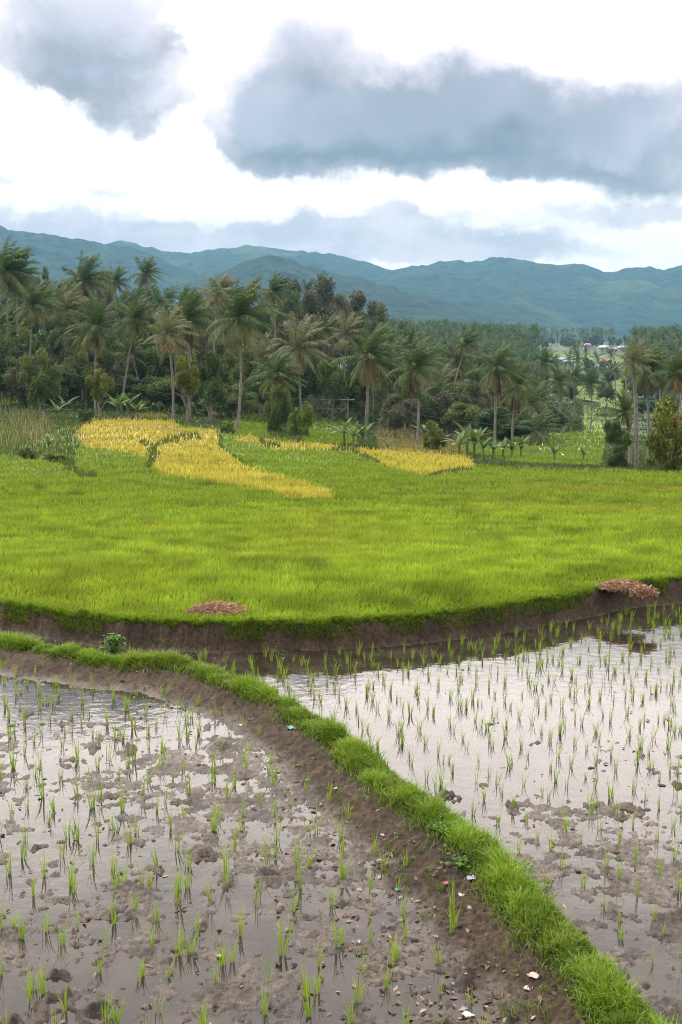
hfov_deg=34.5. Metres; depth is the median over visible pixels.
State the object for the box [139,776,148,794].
rice seedling
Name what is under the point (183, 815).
rice seedling
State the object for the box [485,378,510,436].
coconut palm
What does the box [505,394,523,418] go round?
tree
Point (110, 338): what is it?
coconut palm
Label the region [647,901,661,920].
rice seedling
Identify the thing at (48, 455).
bush
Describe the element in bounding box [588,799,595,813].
rice seedling
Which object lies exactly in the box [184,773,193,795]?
rice seedling
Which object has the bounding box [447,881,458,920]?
rice seedling
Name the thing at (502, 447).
banana plant
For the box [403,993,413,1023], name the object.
rice seedling
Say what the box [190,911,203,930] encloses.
rice seedling
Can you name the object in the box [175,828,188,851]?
rice seedling
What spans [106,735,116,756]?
rice seedling
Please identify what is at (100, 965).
rice seedling
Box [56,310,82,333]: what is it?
tree
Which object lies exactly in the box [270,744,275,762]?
rice seedling
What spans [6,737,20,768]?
rice seedling
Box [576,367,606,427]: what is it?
coconut palm
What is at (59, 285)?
coconut palm
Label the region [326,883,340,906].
rice seedling
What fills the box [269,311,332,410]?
coconut palm
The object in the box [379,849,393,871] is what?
rice seedling
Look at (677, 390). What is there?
tree
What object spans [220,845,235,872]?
rice seedling
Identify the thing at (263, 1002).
rice seedling
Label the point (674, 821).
rice seedling
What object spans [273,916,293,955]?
rice seedling
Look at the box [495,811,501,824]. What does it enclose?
rice seedling
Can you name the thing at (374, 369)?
coconut palm
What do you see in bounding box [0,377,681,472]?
meadow grass
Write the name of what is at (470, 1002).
rice seedling
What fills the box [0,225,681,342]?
hills
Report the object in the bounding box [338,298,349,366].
tree
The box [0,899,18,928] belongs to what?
rice seedling
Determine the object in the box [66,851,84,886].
rice seedling
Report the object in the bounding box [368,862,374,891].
rice seedling
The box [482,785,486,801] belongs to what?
rice seedling
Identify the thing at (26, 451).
bush
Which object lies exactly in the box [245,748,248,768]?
rice seedling
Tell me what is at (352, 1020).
rice seedling
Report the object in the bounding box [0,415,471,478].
dike grass
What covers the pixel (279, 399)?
bush
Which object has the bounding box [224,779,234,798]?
rice seedling
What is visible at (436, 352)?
coconut palm
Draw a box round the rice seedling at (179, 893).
[173,870,184,905]
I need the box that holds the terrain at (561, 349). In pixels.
[0,330,681,569]
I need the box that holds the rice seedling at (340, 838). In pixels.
[329,806,347,839]
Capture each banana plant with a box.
[36,435,56,451]
[39,399,70,419]
[48,396,81,418]
[106,393,128,417]
[118,391,139,417]
[127,399,146,418]
[325,417,351,445]
[341,420,369,447]
[355,422,376,447]
[381,439,393,448]
[411,420,432,440]
[440,429,477,456]
[451,421,493,455]
[463,427,491,455]
[470,436,490,455]
[487,440,498,454]
[491,438,519,458]
[503,437,525,457]
[513,436,534,456]
[544,443,562,459]
[575,445,589,459]
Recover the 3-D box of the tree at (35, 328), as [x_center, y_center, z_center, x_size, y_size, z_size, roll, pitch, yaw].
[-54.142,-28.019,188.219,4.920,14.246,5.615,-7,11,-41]
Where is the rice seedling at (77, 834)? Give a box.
[62,815,81,840]
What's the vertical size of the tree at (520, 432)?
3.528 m
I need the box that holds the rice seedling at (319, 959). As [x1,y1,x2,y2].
[317,945,324,966]
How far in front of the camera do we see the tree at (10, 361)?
133.25 m
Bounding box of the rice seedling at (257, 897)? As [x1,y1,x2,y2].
[255,885,261,907]
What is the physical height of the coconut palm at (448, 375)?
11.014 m
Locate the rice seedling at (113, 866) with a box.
[110,852,122,869]
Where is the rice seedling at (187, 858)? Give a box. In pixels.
[180,851,195,866]
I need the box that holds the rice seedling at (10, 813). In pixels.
[6,799,14,817]
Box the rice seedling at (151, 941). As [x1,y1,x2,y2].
[145,918,158,946]
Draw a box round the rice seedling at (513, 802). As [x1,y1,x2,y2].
[511,795,515,808]
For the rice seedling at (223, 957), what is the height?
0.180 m
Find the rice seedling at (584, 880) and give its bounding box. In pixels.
[579,869,591,887]
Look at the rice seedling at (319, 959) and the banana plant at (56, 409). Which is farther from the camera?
the banana plant at (56, 409)
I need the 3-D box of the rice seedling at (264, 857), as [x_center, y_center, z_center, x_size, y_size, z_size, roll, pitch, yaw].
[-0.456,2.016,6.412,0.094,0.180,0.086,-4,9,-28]
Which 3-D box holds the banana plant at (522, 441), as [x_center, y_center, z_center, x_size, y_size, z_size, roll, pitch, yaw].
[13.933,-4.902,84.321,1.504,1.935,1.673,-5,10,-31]
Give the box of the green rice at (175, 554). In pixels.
[0,420,681,623]
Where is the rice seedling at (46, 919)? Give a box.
[38,896,55,931]
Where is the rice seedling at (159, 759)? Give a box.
[157,748,166,767]
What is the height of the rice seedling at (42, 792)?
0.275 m
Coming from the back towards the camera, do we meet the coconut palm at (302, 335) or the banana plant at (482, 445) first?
the coconut palm at (302, 335)
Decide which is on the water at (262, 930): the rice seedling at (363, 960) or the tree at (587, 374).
the rice seedling at (363, 960)
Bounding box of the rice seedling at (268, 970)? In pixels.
[258,947,274,981]
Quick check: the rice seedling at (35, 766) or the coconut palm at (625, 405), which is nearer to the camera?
the rice seedling at (35, 766)
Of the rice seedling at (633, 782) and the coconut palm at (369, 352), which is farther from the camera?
the coconut palm at (369, 352)
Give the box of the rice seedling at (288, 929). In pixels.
[283,922,292,934]
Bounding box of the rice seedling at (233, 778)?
[230,771,237,785]
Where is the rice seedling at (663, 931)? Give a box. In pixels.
[661,919,667,934]
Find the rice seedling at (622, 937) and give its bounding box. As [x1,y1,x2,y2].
[617,924,627,939]
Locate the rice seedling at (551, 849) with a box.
[546,828,559,850]
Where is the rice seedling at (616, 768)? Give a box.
[611,754,619,771]
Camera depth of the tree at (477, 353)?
312.83 m
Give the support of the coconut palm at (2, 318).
on the terrain at (561, 349)
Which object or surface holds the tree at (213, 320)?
on the terrain at (561, 349)
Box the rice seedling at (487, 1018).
[477,1008,502,1023]
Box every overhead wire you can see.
[0,345,329,399]
[0,354,339,408]
[349,400,650,428]
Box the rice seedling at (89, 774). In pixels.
[81,762,93,780]
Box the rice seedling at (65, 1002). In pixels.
[57,985,66,1011]
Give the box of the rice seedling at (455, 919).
[448,906,462,932]
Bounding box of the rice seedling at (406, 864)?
[400,851,407,866]
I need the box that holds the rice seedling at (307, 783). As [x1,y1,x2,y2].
[304,774,311,789]
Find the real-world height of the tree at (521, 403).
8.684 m
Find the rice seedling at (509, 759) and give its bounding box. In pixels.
[505,753,512,764]
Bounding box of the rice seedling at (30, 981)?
[26,964,39,989]
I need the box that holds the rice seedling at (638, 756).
[635,744,642,762]
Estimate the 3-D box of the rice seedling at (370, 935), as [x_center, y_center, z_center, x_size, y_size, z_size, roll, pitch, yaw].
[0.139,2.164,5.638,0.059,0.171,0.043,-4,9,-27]
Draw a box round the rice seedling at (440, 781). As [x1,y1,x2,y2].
[436,766,450,784]
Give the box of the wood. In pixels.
[369,317,681,398]
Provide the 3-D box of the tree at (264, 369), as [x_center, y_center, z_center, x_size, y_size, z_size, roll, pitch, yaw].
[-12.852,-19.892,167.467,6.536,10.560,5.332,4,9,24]
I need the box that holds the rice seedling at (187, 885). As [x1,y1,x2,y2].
[168,862,192,890]
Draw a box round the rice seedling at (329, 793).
[326,781,332,801]
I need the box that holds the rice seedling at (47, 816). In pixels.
[41,807,52,823]
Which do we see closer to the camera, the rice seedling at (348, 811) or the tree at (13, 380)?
the rice seedling at (348, 811)
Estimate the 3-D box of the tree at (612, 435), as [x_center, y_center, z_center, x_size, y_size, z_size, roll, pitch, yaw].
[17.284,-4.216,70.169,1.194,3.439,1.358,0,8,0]
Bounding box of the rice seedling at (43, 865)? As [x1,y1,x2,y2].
[32,846,51,877]
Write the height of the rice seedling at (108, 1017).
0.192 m
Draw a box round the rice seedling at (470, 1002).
[466,986,472,1003]
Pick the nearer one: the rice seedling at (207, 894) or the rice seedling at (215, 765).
the rice seedling at (207, 894)
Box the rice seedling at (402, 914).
[401,886,408,918]
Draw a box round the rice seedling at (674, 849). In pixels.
[672,840,681,858]
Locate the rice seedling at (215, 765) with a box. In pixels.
[211,756,217,774]
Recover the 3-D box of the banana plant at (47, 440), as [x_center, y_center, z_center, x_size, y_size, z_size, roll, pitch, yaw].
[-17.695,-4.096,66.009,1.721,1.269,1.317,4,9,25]
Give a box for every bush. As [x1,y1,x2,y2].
[18,446,37,458]
[42,452,69,461]
[78,408,94,423]
[219,420,236,433]
[262,384,292,432]
[288,400,314,436]
[422,419,446,449]
[605,444,629,468]
[643,394,681,470]
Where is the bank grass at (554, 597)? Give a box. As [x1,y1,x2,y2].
[0,572,681,641]
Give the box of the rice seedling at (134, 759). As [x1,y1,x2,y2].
[130,739,139,760]
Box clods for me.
[0,663,677,1023]
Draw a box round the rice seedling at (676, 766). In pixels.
[667,755,681,771]
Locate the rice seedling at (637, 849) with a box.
[634,839,638,862]
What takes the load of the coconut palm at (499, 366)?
on the terrain at (561, 349)
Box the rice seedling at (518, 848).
[517,837,521,853]
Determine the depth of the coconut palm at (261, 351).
148.96 m
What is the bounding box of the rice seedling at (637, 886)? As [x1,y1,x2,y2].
[635,873,637,895]
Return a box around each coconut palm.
[0,235,40,399]
[0,252,45,343]
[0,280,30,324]
[0,307,16,333]
[6,316,37,342]
[13,279,62,405]
[20,278,63,332]
[35,276,60,291]
[45,281,88,348]
[48,278,81,331]
[51,301,98,357]
[53,250,115,306]
[53,278,66,293]
[55,281,83,299]
[61,320,103,407]
[63,319,105,362]
[64,293,125,412]
[87,323,128,403]
[91,270,110,294]
[97,329,127,367]
[99,265,131,368]
[99,266,120,292]
[105,294,134,368]
[105,312,147,354]
[110,291,160,411]
[113,287,128,299]
[113,336,149,383]
[123,329,162,355]
[128,256,163,313]
[132,282,161,310]
[142,307,171,333]
[143,305,197,421]
[147,286,175,329]
[147,314,201,376]
[153,285,181,347]
[155,284,220,419]
[171,281,196,311]
[195,270,240,418]
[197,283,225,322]
[204,324,244,358]
[205,274,286,428]
[210,301,228,323]
[221,304,243,337]
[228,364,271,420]
[242,331,287,417]
[245,279,263,306]
[245,346,307,426]
[259,269,296,342]
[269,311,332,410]
[299,276,315,300]
[315,309,350,410]
[327,309,363,419]
[329,318,406,437]
[347,332,391,425]
[351,333,394,421]
[351,372,386,408]
[363,303,390,345]
[363,384,398,415]
[364,355,407,430]
[371,349,409,430]
[381,329,402,351]
[383,331,413,403]
[383,354,429,432]
[385,335,447,444]
[388,317,412,338]
[395,335,447,378]
[402,381,437,404]
[419,362,460,428]
[421,338,449,380]
[426,376,452,429]
[436,334,478,432]
[446,326,483,428]
[453,408,501,440]
[457,363,490,425]
[460,374,493,427]
[465,340,527,446]
[481,367,494,393]
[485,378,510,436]
[488,344,510,395]
[489,357,540,437]
[510,379,556,419]
[514,406,563,445]
[518,410,528,428]
[527,351,539,366]
[529,366,536,379]
[530,346,560,383]
[530,383,558,433]
[538,367,556,382]
[539,362,577,412]
[551,354,562,385]
[564,361,586,425]
[569,350,588,376]
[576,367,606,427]
[591,358,610,380]
[603,388,645,463]
[606,361,623,408]
[612,337,658,466]
[617,340,673,459]
[621,358,630,397]
[647,344,681,459]
[660,350,672,392]
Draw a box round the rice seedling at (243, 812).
[242,795,246,816]
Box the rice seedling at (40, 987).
[18,964,49,1001]
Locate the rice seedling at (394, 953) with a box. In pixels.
[384,935,402,967]
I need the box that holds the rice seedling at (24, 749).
[23,731,30,754]
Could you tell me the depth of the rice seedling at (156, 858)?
6.47 m
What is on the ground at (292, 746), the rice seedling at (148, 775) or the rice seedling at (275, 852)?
the rice seedling at (275, 852)
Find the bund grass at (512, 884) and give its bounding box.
[0,630,679,1023]
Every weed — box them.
[99,633,125,656]
[426,816,459,838]
[440,852,476,875]
[510,857,535,877]
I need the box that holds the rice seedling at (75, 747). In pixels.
[72,733,82,757]
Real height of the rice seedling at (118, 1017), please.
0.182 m
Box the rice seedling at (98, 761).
[93,748,104,768]
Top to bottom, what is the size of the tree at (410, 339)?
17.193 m
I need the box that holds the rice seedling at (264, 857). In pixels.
[257,847,270,866]
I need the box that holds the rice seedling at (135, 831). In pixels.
[133,816,141,833]
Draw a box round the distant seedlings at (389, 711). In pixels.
[0,601,681,749]
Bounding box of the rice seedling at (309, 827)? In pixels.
[304,817,313,834]
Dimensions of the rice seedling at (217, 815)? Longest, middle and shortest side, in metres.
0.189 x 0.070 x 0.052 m
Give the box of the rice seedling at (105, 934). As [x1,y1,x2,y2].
[100,917,114,948]
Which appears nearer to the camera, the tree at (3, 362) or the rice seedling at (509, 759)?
the rice seedling at (509, 759)
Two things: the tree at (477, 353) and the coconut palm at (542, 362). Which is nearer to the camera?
the coconut palm at (542, 362)
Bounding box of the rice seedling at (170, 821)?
[167,806,172,828]
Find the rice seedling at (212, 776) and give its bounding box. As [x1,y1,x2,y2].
[206,769,215,783]
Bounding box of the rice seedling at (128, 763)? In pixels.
[124,749,130,767]
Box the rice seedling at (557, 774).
[551,765,561,782]
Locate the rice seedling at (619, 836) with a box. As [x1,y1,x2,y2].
[618,822,624,843]
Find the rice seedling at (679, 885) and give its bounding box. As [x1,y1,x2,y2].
[677,873,681,893]
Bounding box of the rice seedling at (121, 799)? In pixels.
[118,785,131,810]
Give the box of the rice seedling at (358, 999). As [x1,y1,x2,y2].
[351,972,368,1002]
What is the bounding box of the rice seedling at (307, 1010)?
[300,983,315,1016]
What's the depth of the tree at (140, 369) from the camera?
147.75 m
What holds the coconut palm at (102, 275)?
on the terrain at (561, 349)
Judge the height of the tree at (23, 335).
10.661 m
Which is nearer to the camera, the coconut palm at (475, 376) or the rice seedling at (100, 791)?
the rice seedling at (100, 791)
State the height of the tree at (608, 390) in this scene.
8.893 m
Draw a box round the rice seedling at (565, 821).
[562,809,571,832]
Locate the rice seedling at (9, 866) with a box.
[0,846,11,875]
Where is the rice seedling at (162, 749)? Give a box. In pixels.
[160,736,165,751]
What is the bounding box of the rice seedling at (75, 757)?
[72,746,81,764]
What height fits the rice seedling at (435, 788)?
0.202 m
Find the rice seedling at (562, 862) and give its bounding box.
[559,854,568,868]
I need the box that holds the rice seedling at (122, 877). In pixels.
[107,857,128,887]
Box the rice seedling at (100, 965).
[91,951,104,973]
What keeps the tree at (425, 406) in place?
on the terrain at (561, 349)
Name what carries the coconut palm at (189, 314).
on the terrain at (561, 349)
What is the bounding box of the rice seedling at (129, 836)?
[123,822,131,844]
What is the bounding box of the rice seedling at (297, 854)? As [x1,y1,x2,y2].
[291,833,316,866]
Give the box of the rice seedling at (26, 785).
[23,776,28,787]
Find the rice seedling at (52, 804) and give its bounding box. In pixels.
[47,795,54,810]
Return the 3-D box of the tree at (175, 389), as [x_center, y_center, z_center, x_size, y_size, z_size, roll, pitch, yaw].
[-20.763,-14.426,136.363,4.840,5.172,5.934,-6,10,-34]
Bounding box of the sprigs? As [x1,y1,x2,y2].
[17,609,676,1023]
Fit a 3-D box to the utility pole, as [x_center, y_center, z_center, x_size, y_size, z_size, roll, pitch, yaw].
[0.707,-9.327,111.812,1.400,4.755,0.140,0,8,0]
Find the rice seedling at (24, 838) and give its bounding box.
[20,821,28,841]
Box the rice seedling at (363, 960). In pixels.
[355,945,369,972]
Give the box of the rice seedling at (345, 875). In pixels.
[338,850,353,878]
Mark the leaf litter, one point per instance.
(124, 1002)
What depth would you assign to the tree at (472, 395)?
145.42 m
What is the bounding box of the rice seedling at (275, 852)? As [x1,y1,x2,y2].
[261,833,279,856]
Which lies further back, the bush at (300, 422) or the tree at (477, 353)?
the tree at (477, 353)
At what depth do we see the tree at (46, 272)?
287.40 m
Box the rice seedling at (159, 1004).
[151,992,167,1013]
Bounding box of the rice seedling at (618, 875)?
[617,860,624,878]
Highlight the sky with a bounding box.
[0,0,681,271]
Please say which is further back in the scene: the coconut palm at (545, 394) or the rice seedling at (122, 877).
the coconut palm at (545, 394)
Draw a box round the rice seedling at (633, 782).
[632,778,638,789]
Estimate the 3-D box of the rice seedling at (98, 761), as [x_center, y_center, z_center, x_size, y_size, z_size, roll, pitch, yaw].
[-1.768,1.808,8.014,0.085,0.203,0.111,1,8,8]
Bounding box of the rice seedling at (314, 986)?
[294,962,323,997]
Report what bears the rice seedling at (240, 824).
on the ground at (292, 746)
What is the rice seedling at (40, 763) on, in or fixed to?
on the water at (262, 930)
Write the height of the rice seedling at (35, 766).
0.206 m
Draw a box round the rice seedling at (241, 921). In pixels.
[238,904,244,936]
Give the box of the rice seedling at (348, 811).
[342,801,356,820]
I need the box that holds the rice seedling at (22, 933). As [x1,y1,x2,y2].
[12,916,29,939]
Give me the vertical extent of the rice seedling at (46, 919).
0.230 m
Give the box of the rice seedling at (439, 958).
[430,941,444,963]
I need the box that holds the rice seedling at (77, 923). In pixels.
[72,902,78,929]
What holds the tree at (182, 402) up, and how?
on the terrain at (561, 349)
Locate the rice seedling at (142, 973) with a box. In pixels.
[134,957,147,981]
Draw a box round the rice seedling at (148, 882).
[133,854,152,886]
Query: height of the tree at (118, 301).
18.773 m
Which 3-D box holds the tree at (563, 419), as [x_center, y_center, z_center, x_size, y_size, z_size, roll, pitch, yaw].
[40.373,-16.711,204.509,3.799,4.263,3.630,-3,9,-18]
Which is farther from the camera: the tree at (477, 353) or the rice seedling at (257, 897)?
the tree at (477, 353)
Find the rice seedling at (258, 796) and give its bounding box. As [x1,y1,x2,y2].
[255,787,262,804]
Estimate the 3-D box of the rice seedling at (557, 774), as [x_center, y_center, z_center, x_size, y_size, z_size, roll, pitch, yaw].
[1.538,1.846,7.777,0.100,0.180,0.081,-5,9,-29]
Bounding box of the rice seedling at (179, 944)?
[170,925,199,956]
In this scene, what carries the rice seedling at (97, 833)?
on the water at (262, 930)
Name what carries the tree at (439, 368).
on the terrain at (561, 349)
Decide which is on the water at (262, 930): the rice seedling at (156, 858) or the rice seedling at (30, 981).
the rice seedling at (30, 981)
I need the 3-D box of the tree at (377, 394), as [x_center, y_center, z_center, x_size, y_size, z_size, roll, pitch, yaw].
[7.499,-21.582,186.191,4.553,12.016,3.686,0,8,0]
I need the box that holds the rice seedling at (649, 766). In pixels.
[646,757,654,769]
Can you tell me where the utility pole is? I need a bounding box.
[341,397,354,436]
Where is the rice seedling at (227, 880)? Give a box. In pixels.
[214,850,231,885]
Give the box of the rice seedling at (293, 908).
[287,880,303,912]
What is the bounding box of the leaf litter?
[2,650,675,1023]
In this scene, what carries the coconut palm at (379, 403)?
on the terrain at (561, 349)
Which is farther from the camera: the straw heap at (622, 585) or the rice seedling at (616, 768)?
the straw heap at (622, 585)
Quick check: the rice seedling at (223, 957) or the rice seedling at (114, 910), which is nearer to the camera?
the rice seedling at (223, 957)
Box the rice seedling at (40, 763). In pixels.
[38,746,43,766]
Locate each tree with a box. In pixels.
[0,303,18,334]
[0,324,20,396]
[0,335,11,401]
[0,356,19,405]
[1,287,12,315]
[2,353,35,407]
[3,326,39,395]
[8,339,51,396]
[15,307,41,339]
[18,347,63,414]
[31,354,65,407]
[34,265,49,323]
[35,329,72,363]
[36,292,58,334]
[40,364,82,409]
[48,346,87,399]
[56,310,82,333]
[63,351,102,409]
[72,303,94,364]
[84,368,114,420]
[87,385,112,399]
[91,307,115,370]
[96,283,119,322]
[100,350,130,408]
[110,374,143,407]
[113,299,132,358]
[116,359,132,375]
[119,291,133,308]
[125,375,153,406]
[127,290,146,326]
[127,321,155,386]
[133,285,147,303]
[134,377,183,403]
[143,346,177,378]
[162,375,182,411]
[170,350,201,377]
[174,355,200,422]
[178,376,203,404]
[184,302,206,331]
[184,393,220,415]
[185,288,203,319]
[192,330,226,370]
[197,349,230,423]
[198,302,214,336]
[208,314,229,343]
[209,289,228,336]
[214,371,246,415]
[219,384,257,418]
[222,343,265,417]
[236,328,259,355]
[245,350,271,409]
[247,377,272,420]
[253,297,272,331]
[254,313,270,339]
[259,340,279,404]
[266,306,298,359]
[272,288,300,327]
[279,277,321,329]
[281,351,302,405]
[293,359,314,407]
[297,313,327,413]
[301,270,353,332]
[305,347,324,419]
[309,312,342,365]
[316,356,346,421]
[331,366,362,414]
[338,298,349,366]
[339,289,387,355]
[346,330,374,421]
[374,371,396,408]
[379,392,421,436]
[399,328,417,362]
[399,386,430,436]
[417,332,427,357]
[420,399,443,423]
[422,389,456,437]
[434,354,450,388]
[435,346,449,372]
[440,339,454,358]
[440,402,481,432]
[442,383,467,434]
[458,359,470,377]
[458,380,492,427]
[469,350,485,372]
[475,406,520,440]
[488,427,517,441]
[499,382,511,407]
[501,419,546,438]
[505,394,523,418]
[507,385,527,420]
[523,374,541,393]
[534,405,563,439]
[535,372,550,394]
[552,386,562,402]
[556,411,569,431]
[563,380,578,399]
[577,366,599,386]
[595,380,614,406]
[602,365,621,383]
[603,419,622,456]
[616,429,631,457]
[620,371,637,389]
[632,399,657,416]
[662,402,681,459]
[666,393,679,414]
[669,379,681,402]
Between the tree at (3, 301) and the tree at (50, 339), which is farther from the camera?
the tree at (3, 301)
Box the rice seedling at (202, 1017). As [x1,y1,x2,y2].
[193,998,205,1023]
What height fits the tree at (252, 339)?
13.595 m
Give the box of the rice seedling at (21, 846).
[18,839,30,858]
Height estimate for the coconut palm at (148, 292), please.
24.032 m
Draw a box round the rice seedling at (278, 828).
[272,808,286,839]
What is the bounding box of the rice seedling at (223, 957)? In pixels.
[212,940,237,966]
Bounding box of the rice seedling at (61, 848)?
[55,831,69,856]
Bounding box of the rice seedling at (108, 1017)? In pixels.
[105,1005,112,1023]
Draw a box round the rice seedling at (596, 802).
[587,790,599,806]
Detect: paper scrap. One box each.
[461,1011,475,1017]
[527,972,538,978]
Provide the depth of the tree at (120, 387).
135.04 m
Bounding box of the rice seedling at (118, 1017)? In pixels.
[99,989,126,1023]
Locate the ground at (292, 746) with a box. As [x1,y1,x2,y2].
[0,576,681,1023]
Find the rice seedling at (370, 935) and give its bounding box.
[366,918,374,940]
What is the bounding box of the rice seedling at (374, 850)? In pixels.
[371,831,377,855]
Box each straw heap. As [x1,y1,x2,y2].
[185,599,248,615]
[595,577,646,593]
[629,584,659,599]
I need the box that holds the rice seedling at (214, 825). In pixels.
[207,801,224,831]
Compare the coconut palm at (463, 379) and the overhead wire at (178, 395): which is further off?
the coconut palm at (463, 379)
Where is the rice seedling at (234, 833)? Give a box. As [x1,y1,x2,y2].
[231,820,239,851]
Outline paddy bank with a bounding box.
[564,398,599,406]
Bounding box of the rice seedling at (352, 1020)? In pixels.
[344,1000,355,1023]
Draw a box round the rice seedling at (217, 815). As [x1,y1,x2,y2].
[213,802,223,817]
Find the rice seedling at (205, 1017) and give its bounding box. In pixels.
[197,1005,215,1023]
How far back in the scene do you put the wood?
553.63 m
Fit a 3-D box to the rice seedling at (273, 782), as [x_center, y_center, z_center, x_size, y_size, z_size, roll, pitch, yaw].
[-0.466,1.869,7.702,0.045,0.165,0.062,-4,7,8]
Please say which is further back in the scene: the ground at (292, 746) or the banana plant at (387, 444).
the banana plant at (387, 444)
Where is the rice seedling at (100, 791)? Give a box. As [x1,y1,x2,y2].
[97,779,103,799]
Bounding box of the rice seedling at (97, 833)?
[93,814,100,838]
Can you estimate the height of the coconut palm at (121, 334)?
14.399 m
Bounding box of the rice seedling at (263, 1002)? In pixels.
[260,978,273,1015]
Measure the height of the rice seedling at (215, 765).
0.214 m
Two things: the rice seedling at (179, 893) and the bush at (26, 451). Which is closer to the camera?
the rice seedling at (179, 893)
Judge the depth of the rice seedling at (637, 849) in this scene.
6.52 m
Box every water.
[0,604,681,1023]
[564,397,598,402]
[595,413,617,415]
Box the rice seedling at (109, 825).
[105,808,118,831]
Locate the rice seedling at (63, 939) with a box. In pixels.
[50,917,72,945]
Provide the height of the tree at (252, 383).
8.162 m
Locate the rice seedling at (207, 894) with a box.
[199,872,214,901]
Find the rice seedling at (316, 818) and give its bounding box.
[307,804,324,831]
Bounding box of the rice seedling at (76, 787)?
[70,775,78,795]
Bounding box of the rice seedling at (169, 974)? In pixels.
[163,955,175,978]
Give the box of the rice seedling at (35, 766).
[32,752,44,774]
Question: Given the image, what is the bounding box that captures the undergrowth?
[2,357,583,433]
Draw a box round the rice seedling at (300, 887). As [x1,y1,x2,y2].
[294,865,308,888]
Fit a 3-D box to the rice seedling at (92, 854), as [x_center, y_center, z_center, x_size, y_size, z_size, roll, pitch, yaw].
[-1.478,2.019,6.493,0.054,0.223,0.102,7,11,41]
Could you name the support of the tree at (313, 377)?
on the terrain at (561, 349)
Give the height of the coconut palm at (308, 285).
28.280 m
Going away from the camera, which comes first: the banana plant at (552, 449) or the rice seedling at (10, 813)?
the rice seedling at (10, 813)
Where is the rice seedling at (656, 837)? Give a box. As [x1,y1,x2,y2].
[654,826,658,840]
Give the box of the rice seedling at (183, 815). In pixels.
[180,798,187,817]
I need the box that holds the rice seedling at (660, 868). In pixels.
[655,850,665,874]
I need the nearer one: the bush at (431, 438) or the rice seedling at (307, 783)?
the rice seedling at (307, 783)
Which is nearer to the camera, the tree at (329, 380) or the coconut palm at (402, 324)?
the tree at (329, 380)
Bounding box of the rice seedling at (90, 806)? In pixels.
[80,780,95,808]
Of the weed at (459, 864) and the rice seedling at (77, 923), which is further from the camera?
the weed at (459, 864)
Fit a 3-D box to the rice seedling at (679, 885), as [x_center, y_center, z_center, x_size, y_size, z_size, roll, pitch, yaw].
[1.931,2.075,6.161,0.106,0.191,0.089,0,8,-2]
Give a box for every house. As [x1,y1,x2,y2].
[598,345,608,350]
[617,346,625,351]
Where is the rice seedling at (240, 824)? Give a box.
[238,816,246,830]
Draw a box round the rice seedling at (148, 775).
[145,763,158,783]
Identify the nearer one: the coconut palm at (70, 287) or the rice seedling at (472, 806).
the rice seedling at (472, 806)
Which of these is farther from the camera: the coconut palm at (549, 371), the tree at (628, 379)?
the tree at (628, 379)
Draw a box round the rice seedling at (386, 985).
[381,963,393,987]
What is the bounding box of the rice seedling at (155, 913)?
[148,902,163,921]
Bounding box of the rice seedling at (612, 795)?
[606,779,618,799]
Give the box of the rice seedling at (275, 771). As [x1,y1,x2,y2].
[263,754,278,777]
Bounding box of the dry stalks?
[0,403,85,450]
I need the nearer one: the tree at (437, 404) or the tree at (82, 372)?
the tree at (82, 372)
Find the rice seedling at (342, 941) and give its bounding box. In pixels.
[332,917,348,947]
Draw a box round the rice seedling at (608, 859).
[604,849,612,866]
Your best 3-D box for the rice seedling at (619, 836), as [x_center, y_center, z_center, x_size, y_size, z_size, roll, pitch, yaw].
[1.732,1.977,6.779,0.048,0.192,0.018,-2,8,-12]
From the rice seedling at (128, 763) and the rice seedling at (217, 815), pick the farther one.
the rice seedling at (128, 763)
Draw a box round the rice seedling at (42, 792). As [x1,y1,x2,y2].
[31,770,43,797]
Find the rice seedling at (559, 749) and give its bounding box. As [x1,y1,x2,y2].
[556,743,563,757]
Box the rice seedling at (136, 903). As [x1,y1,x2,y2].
[128,887,145,910]
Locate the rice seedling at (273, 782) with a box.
[270,769,276,785]
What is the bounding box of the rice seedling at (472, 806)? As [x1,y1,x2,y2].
[471,802,478,814]
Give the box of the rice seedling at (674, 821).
[670,816,678,828]
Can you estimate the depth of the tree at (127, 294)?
281.65 m
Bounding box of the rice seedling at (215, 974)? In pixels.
[213,960,219,983]
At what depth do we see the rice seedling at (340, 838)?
6.84 m
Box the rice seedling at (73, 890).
[71,876,78,893]
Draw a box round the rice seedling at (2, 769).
[0,753,7,778]
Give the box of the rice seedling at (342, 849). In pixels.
[340,838,344,854]
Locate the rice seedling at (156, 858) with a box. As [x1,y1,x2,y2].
[148,843,157,866]
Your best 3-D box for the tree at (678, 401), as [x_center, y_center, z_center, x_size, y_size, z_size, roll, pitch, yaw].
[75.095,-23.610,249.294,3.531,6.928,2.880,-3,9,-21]
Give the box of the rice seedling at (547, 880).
[542,869,552,887]
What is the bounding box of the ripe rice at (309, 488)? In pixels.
[77,416,474,500]
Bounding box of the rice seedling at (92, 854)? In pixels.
[87,839,97,865]
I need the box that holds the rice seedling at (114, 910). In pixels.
[110,888,117,923]
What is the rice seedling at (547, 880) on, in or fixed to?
on the ground at (292, 746)
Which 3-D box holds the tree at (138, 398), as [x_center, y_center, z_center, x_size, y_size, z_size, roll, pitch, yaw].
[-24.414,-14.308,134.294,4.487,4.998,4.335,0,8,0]
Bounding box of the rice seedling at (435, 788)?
[431,770,449,794]
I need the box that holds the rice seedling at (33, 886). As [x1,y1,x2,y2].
[30,869,36,895]
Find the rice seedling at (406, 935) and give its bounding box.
[402,919,407,936]
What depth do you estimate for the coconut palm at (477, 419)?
138.67 m

